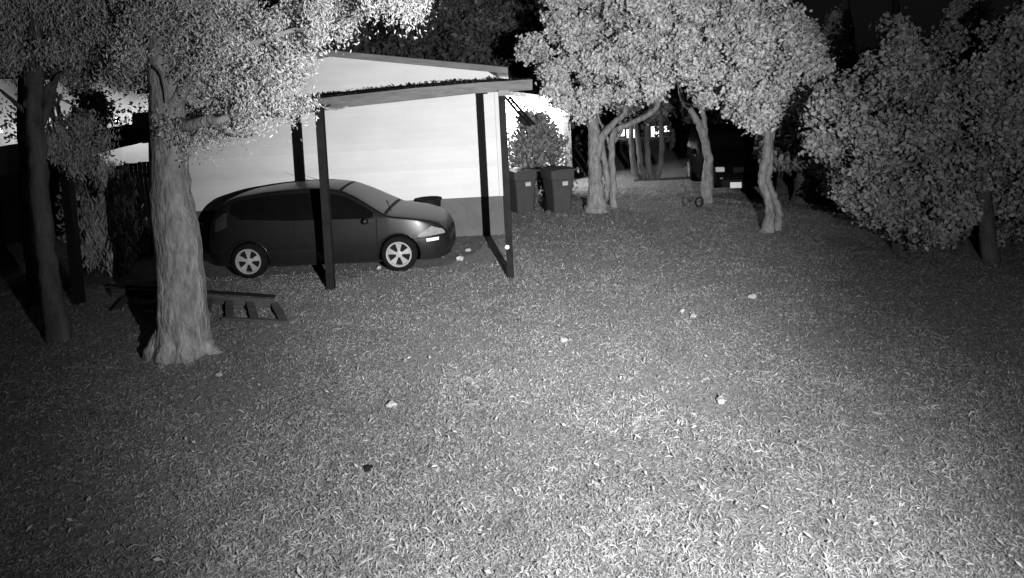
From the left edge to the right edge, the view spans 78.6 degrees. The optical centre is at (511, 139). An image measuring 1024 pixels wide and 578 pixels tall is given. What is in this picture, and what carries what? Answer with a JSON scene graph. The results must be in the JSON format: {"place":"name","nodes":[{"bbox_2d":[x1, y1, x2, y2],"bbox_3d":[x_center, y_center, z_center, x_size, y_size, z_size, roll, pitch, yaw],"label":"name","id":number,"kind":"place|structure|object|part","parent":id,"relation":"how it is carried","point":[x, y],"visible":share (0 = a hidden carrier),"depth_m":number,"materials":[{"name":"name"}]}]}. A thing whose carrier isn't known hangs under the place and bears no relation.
{"place":"outdoors","nodes":[
{"label":"outdoors","id":0,"kind":"place"},
{"bbox_2d":[0,235,488,290],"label":"carport ground","id":1,"kind":"structure","parent":0,"point":[146,270],"depth_m":10.88,"materials":[{"name":"grey concrete"}]},
{"bbox_2d":[53,164,98,242],"bbox_3d":[-8.380,1.367,12.729,1.232,1.947,1.601,-1,5,20],"label":"undergrowth bush","id":2,"kind":"object","parent":1,"relation":"on","point":[84,188],"visible":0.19,"depth_m":12.27,"materials":[{"name":"black plant"}]},
{"bbox_2d":[77,161,143,278],"bbox_3d":[-7.159,1.385,11.234,1.202,2.069,1.246,-3,5,0],"label":"drooping shrub","id":3,"kind":"object","parent":1,"relation":"on","point":[111,231],"visible":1,"depth_m":10.97,"materials":[{"name":"grey plant"}]},
{"bbox_2d":[209,173,455,278],"bbox_3d":[-3.077,1.362,11.068,4.045,1.661,1.936,-3,5,1],"label":"hatchback car","id":4,"kind":"object","parent":1,"relation":"on","point":[254,233],"visible":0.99,"depth_m":10.34,"materials":[{"name":"paint"}]},
{"bbox_3d":[-4.157,1.146,10.378,1.049,0.414,0.184,-3,5,1],"label":"side window","id":5,"kind":"part","parent":4,"relation":"part of","materials":[{"name":"black glass"}]},
{"bbox_3d":[-2.928,1.098,10.364,1.259,0.443,0.185,-3,5,1],"label":"door window","id":6,"kind":"part","parent":4,"relation":"part of","materials":[{"name":"black glass"}]},
{"bbox_2d":[416,196,441,206],"bbox_3d":[-1.598,1.584,12.266,0.503,0.882,0.503,-3,5,0],"label":"plastic tub","id":7,"kind":"object","parent":1,"relation":"on","point":[435,200],"visible":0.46,"depth_m":12.13,"materials":[{"name":"black plastic"}]},
{"bbox_2d":[0,98,1023,577],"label":"ground","id":8,"kind":"structure","parent":0,"point":[676,174],"depth_m":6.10,"materials":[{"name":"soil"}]},
{"bbox_2d":[2,58,50,306],"bbox_3d":[-7.514,0.266,9.915,1.147,4.594,1.145,-1,5,18],"label":"young tree","id":9,"kind":"object","parent":8,"relation":"on","point":[33,294],"visible":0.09,"depth_m":9.39,"materials":[{"name":"grey plant"}]},
{"bbox_2d":[0,61,69,142],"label":"silhouette tree","id":10,"kind":"object","parent":8,"relation":"on","point":[10,135],"visible":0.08,"depth_m":18.22,"materials":[{"name":"black plant"}]},
{"bbox_2d":[51,107,55,121],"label":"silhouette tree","id":11,"kind":"object","parent":8,"relation":"on","point":[52,111],"visible":0.08,"depth_m":18.41,"materials":[{"name":"black plant"}]},
{"bbox_2d":[56,103,61,119],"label":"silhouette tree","id":12,"kind":"object","parent":8,"relation":"on","point":[59,108],"visible":0.12,"depth_m":18.41,"materials":[{"name":"black plant"}]},
{"bbox_2d":[0,0,147,344],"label":"leaning tree","id":13,"kind":"object","parent":8,"relation":"on","point":[66,39],"visible":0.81,"depth_m":7.79,"materials":[{"name":"grey plant"}]},
{"bbox_2d":[0,124,155,304],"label":"open shed","id":14,"kind":"structure","parent":8,"relation":"on","point":[10,227],"depth_m":12.26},
{"bbox_2d":[73,155,102,195],"bbox_3d":[-10.205,0.862,14.894,1.250,0.976,0.066,-1,5,18],"label":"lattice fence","id":15,"kind":"object","parent":14,"relation":"attached to","point":[77,180],"visible":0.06,"depth_m":14.80,"materials":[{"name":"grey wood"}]},
{"bbox_2d":[0,51,202,179],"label":"back house","id":16,"kind":"structure","parent":8,"relation":"on","point":[136,153],"depth_m":23.92,"materials":[{"name":"white paint"}]},
{"bbox_2d":[63,81,141,156],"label":"silhouette tree","id":17,"kind":"object","parent":8,"relation":"on","point":[99,103],"visible":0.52,"depth_m":18.23,"materials":[{"name":"grey plant"}]},
{"bbox_2d":[107,162,149,217],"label":"dark gate","id":18,"kind":"structure","parent":8,"relation":"on","point":[142,197],"depth_m":16.60,"materials":[{"name":"paint"}]},
{"bbox_2d":[132,204,150,256],"bbox_3d":[-7.691,1.993,12.695,1.521,1.276,1.338,-3,5,0],"label":"undergrowth bush","id":19,"kind":"object","parent":8,"relation":"on","point":[143,244],"visible":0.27,"depth_m":12.45,"materials":[{"name":"black plant"}]},
{"bbox_2d":[111,284,288,323],"bbox_3d":[-4.515,2.305,8.827,3.511,0.210,0.629,-2,5,17],"label":"wooden pallet","id":20,"kind":"object","parent":8,"relation":"on","point":[228,300],"visible":0.76,"depth_m":8.88,"materials":[{"name":"wood"}]},
{"bbox_2d":[214,371,222,376],"bbox_3d":[-3.138,2.518,6.709,0.100,0.056,0.069,-2,5,16],"label":"stone","id":21,"kind":"object","parent":8,"relation":"on","point":[219,374],"visible":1,"depth_m":6.68,"materials":[{"name":"grey stone"}]},
{"bbox_2d":[193,0,285,65],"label":"woodland tree","id":22,"kind":"object","parent":8,"relation":"on","point":[267,6],"visible":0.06,"depth_m":26.77,"materials":[{"name":"grey plant"}]},
{"bbox_2d":[100,0,436,369],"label":"oak tree","id":23,"kind":"object","parent":8,"relation":"on","point":[170,32],"visible":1,"depth_m":7.06,"materials":[{"name":"grey plant"}]},
{"bbox_2d":[253,0,348,61],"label":"woodland tree","id":24,"kind":"object","parent":8,"relation":"on","point":[323,47],"visible":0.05,"depth_m":26.40,"materials":[{"name":"grey plant"}]},
{"bbox_2d":[137,50,508,248],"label":"house","id":25,"kind":"structure","parent":8,"relation":"on","point":[447,149],"depth_m":12.49,"materials":[{"name":"paint"}]},
{"bbox_2d":[505,96,534,126],"bbox_3d":[0.185,-0.686,15.344,0.780,0.773,0.100,-1,5,27],"label":"ladder","id":26,"kind":"object","parent":25,"relation":"attached to","point":[518,112],"visible":0.98,"depth_m":15.32,"materials":[{"name":"metal"}]},
{"bbox_2d":[132,77,531,290],"bbox_3d":[-2.657,0.663,10.791,6.102,3.155,2.848,-3,5,0],"label":"carport","id":27,"kind":"object","parent":8,"relation":"on","point":[503,88],"visible":0.74,"depth_m":9.45,"materials":[{"name":"grey metal"}]},
{"bbox_2d":[364,465,372,471],"bbox_3d":[-1.120,2.562,4.871,0.062,0.054,0.076,-2,5,8],"label":"earth clod","id":28,"kind":"object","parent":8,"relation":"on","point":[367,468],"visible":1,"depth_m":4.86,"materials":[{"name":"black soil"}]},
{"bbox_2d":[318,1,434,59],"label":"woodland tree","id":29,"kind":"object","parent":8,"relation":"on","point":[365,45],"visible":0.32,"depth_m":24.18,"materials":[{"name":"grey plant"}]},
{"bbox_2d":[386,400,396,407],"bbox_3d":[-1.128,2.482,5.862,0.109,0.059,0.077,-4,5,-11],"label":"stone","id":30,"kind":"object","parent":8,"relation":"on","point":[391,403],"visible":0.96,"depth_m":5.84,"materials":[{"name":"white stone"}]},
{"bbox_2d":[390,0,475,59],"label":"woodland tree","id":31,"kind":"object","parent":8,"relation":"on","point":[444,9],"visible":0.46,"depth_m":23.18,"materials":[{"name":"grey plant"}]},
{"bbox_2d":[456,256,463,260],"bbox_3d":[-0.906,2.067,10.882,0.148,0.090,0.109,-3,5,-4],"label":"stone","id":32,"kind":"object","parent":8,"relation":"on","point":[459,258],"visible":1,"depth_m":10.85,"materials":[{"name":"white stone"}]},
{"bbox_2d":[435,0,534,68],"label":"woodland tree","id":33,"kind":"object","parent":8,"relation":"on","point":[467,52],"visible":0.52,"depth_m":22.63,"materials":[{"name":"grey plant"}]},
{"bbox_2d":[458,0,557,67],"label":"woodland tree","id":34,"kind":"object","parent":8,"relation":"on","point":[536,6],"visible":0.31,"depth_m":22.72,"materials":[{"name":"grey plant"}]},
{"bbox_2d":[0,204,1023,577],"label":"fallen leaves","id":35,"kind":"object","parent":8,"relation":"on","point":[536,462],"visible":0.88,"depth_m":4.71,"materials":[{"name":"grey plant"}]},
{"bbox_2d":[509,167,539,213],"bbox_3d":[0.211,1.195,14.822,0.639,1.073,0.790,-5,5,-24],"label":"wheeled bin","id":36,"kind":"object","parent":8,"relation":"on","point":[522,180],"visible":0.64,"depth_m":14.55,"materials":[{"name":"plastic"}]},
{"bbox_2d":[483,61,574,167],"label":"neighbour house","id":37,"kind":"structure","parent":8,"relation":"on","point":[521,98],"depth_m":19.51,"materials":[{"name":"white paint"}]},
{"bbox_2d":[502,0,586,146],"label":"woodland tree","id":38,"kind":"object","parent":8,"relation":"on","point":[575,132],"visible":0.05,"depth_m":26.36,"materials":[{"name":"grey plant"}]},
{"bbox_2d":[507,102,582,197],"bbox_3d":[0.780,0.274,16.875,2.217,2.595,1.941,-3,5,0],"label":"hedge bush","id":39,"kind":"object","parent":8,"relation":"on","point":[541,142],"visible":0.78,"depth_m":16.47,"materials":[{"name":"grey plant"}]},
{"bbox_2d":[539,166,576,212],"bbox_3d":[1.078,1.164,14.663,0.639,1.073,0.790,-5,5,-20],"label":"wheeled bin","id":40,"kind":"object","parent":8,"relation":"on","point":[558,183],"visible":1,"depth_m":14.40,"materials":[{"name":"plastic"}]},
{"bbox_2d":[514,0,665,213],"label":"crape myrtle","id":41,"kind":"object","parent":8,"relation":"on","point":[593,62],"visible":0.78,"depth_m":13.32,"materials":[{"name":"grey plant"}]},
{"bbox_2d":[567,18,628,151],"bbox_3d":[4.315,-2.550,28.151,4.158,6.062,4.654,-3,5,0],"label":"woodland tree","id":42,"kind":"object","parent":8,"relation":"on","point":[612,117],"visible":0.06,"depth_m":27.70,"materials":[{"name":"grey plant"}]},
{"bbox_2d":[603,75,675,180],"bbox_3d":[3.801,-0.666,18.696,2.562,3.854,3.414,-3,5,0],"label":"distant tree","id":43,"kind":"object","parent":8,"relation":"on","point":[635,173],"visible":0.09,"depth_m":18.36,"materials":[{"name":"grey plant"}]},
{"bbox_2d":[606,76,676,179],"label":"distant tree","id":44,"kind":"object","parent":8,"relation":"on","point":[641,169],"visible":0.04,"depth_m":18.79,"materials":[{"name":"grey plant"}]},
{"bbox_2d":[611,51,678,179],"bbox_3d":[4.035,-0.779,18.672,2.204,4.090,3.409,-3,5,0],"label":"distant tree","id":45,"kind":"object","parent":8,"relation":"on","point":[659,167],"visible":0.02,"depth_m":18.67,"materials":[{"name":"grey plant"}]},
{"bbox_2d":[609,75,696,179],"bbox_3d":[4.089,-0.745,18.581,3.279,3.981,2.595,-6,6,-36],"label":"distant tree","id":46,"kind":"object","parent":8,"relation":"on","point":[667,107],"visible":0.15,"depth_m":18.45,"materials":[{"name":"grey plant"}]},
{"bbox_2d":[600,116,713,137],"bbox_3d":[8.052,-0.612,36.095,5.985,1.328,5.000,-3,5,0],"label":"distant house","id":47,"kind":"structure","parent":8,"relation":"on","point":[652,132],"depth_m":34.08,"materials":[{"name":"white paint"}]},
{"bbox_2d":[651,127,658,136],"bbox_3d":[7.795,-0.232,34.034,0.516,0.922,0.067,-3,5,0],"label":"window","id":48,"kind":"structure","parent":47,"relation":"in","point":[653,131],"depth_m":34.02,"materials":[{"name":"glass"}]},
{"bbox_2d":[597,0,728,208],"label":"crape myrtle","id":49,"kind":"object","parent":8,"relation":"on","point":[652,83],"visible":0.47,"depth_m":12.09,"materials":[{"name":"grey plant"}]},
{"bbox_2d":[640,80,701,152],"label":"woodland tree","id":50,"kind":"object","parent":8,"relation":"on","point":[673,122],"visible":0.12,"depth_m":25.38,"materials":[{"name":"black plant"}]},
{"bbox_2d":[683,178,703,207],"bbox_3d":[4.178,1.235,14.399,0.469,0.672,0.172,-3,5,0],"label":"garden cart","id":51,"kind":"object","parent":8,"relation":"on","point":[692,202],"visible":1,"depth_m":14.41,"materials":[{"name":"metal"}]},
{"bbox_2d":[687,97,735,132],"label":"woodland tree","id":52,"kind":"object","parent":8,"relation":"on","point":[716,119],"visible":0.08,"depth_m":24.95,"materials":[{"name":"black plant"}]},
{"bbox_2d":[660,0,775,202],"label":"crape myrtle","id":53,"kind":"object","parent":8,"relation":"on","point":[680,44],"visible":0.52,"depth_m":11.65,"materials":[{"name":"grey plant"}]},
{"bbox_2d":[716,395,725,404],"bbox_3d":[1.881,2.346,5.639,0.078,0.062,0.096,-3,5,0],"label":"stone","id":54,"kind":"object","parent":8,"relation":"on","point":[720,399],"visible":1,"depth_m":5.60,"materials":[{"name":"white stone"}]},
{"bbox_2d":[748,293,756,298],"bbox_3d":[3.174,2.075,8.247,0.127,0.078,0.094,-4,5,-10],"label":"stone","id":55,"kind":"object","parent":8,"relation":"on","point":[753,296],"visible":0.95,"depth_m":8.22,"materials":[{"name":"white stone"}]},
{"bbox_2d":[713,0,843,232],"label":"crape myrtle","id":56,"kind":"object","parent":8,"relation":"on","point":[781,37],"visible":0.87,"depth_m":11.02,"materials":[{"name":"grey plant"}]},
{"bbox_2d":[750,109,824,204],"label":"round tree","id":57,"kind":"object","parent":8,"relation":"on","point":[787,144],"visible":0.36,"depth_m":13.78,"materials":[{"name":"plant"}]},
{"bbox_2d":[799,43,874,209],"bbox_3d":[7.244,-0.221,13.299,2.563,3.561,2.137,-3,5,0],"label":"round tree","id":58,"kind":"object","parent":8,"relation":"on","point":[844,63],"visible":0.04,"depth_m":12.88,"materials":[{"name":"black plant"}]},
{"bbox_2d":[813,178,861,205],"bbox_3d":[7.530,0.954,13.340,2.128,1.094,1.341,-2,5,15],"label":"shrub","id":59,"kind":"object","parent":8,"relation":"on","point":[825,186],"visible":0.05,"depth_m":13.20,"materials":[{"name":"black plant"}]},
{"bbox_2d":[820,4,856,60],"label":"conifer tree","id":60,"kind":"object","parent":8,"relation":"on","point":[836,36],"visible":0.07,"depth_m":17.71,"materials":[{"name":"black plant"}]},
{"bbox_2d":[841,0,904,110],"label":"woodland tree","id":61,"kind":"object","parent":8,"relation":"on","point":[845,6],"depth_m":23.64,"materials":[{"name":"grey plant"}]},
{"bbox_2d":[792,6,985,257],"bbox_3d":[5.851,-0.054,9.328,3.643,3.981,2.466,-3,5,0],"label":"broadleaf tree","id":62,"kind":"object","parent":8,"relation":"on","point":[900,168],"visible":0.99,"depth_m":8.66,"materials":[{"name":"grey plant"}]},
{"bbox_2d":[892,0,909,113],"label":"woodland tree","id":63,"kind":"object","parent":8,"relation":"on","point":[895,7],"visible":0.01,"depth_m":27.61,"materials":[{"name":"black plant"}]},
{"bbox_2d":[854,208,1009,240],"bbox_3d":[7.170,1.137,10.749,2.255,1.172,1.555,-3,5,0],"label":"shrub","id":64,"kind":"object","parent":8,"relation":"on","point":[962,233],"visible":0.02,"depth_m":10.44,"materials":[{"name":"black plant"}]},
{"bbox_2d":[934,0,998,35],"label":"conifer tree","id":65,"kind":"object","parent":8,"relation":"on","point":[969,11],"visible":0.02,"depth_m":15.15,"materials":[{"name":"grey plant"}]},
{"bbox_2d":[923,14,1015,232],"bbox_3d":[7.907,-0.163,11.008,2.687,4.181,1.942,-3,5,0],"label":"broadleaf tree","id":66,"kind":"object","parent":8,"relation":"on","point":[949,40],"visible":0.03,"depth_m":10.82,"materials":[{"name":"grey plant"}]},
{"bbox_2d":[941,0,1023,263],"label":"broadleaf tree","id":67,"kind":"object","parent":8,"relation":"on","point":[995,124],"visible":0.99,"depth_m":8.74,"materials":[{"name":"grey plant"}]},
{"bbox_2d":[957,209,1023,247],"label":"shrub","id":68,"kind":"object","parent":8,"relation":"on","point":[1003,227],"visible":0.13,"depth_m":9.98,"materials":[{"name":"black plant"}]},
{"bbox_2d":[72,0,1018,88],"label":"sky","id":69,"kind":"structure","parent":0,"point":[925,14],"materials":[{"name":"black"}]},
{"bbox_2d":[572,187,846,210],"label":"driveway","id":70,"kind":"structure","parent":0,"point":[581,194],"depth_m":15.61,"materials":[{"name":"grey concrete"}]},
{"bbox_2d":[686,121,777,190],"bbox_3d":[5.796,0.439,16.829,2.040,1.701,4.272,-2,5,8],"label":"off road car","id":71,"kind":"object","parent":70,"relation":"on","point":[735,164],"visible":0.66,"depth_m":15.96,"materials":[{"name":"black paint"}]},
{"bbox_3d":[5.244,-0.047,18.289,0.150,0.549,0.799,-2,5,8],"label":"side window","id":72,"kind":"part","parent":71,"relation":"part of","materials":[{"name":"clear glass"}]},
{"bbox_3d":[5.123,0.020,17.431,0.144,0.535,0.752,-2,5,8],"label":"side window","id":73,"kind":"part","parent":71,"relation":"part of","materials":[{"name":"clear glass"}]},
{"bbox_3d":[5.014,0.087,16.628,0.147,0.537,0.724,-2,5,8],"label":"side window","id":74,"kind":"part","parent":71,"relation":"part of","materials":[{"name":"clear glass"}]}
]}

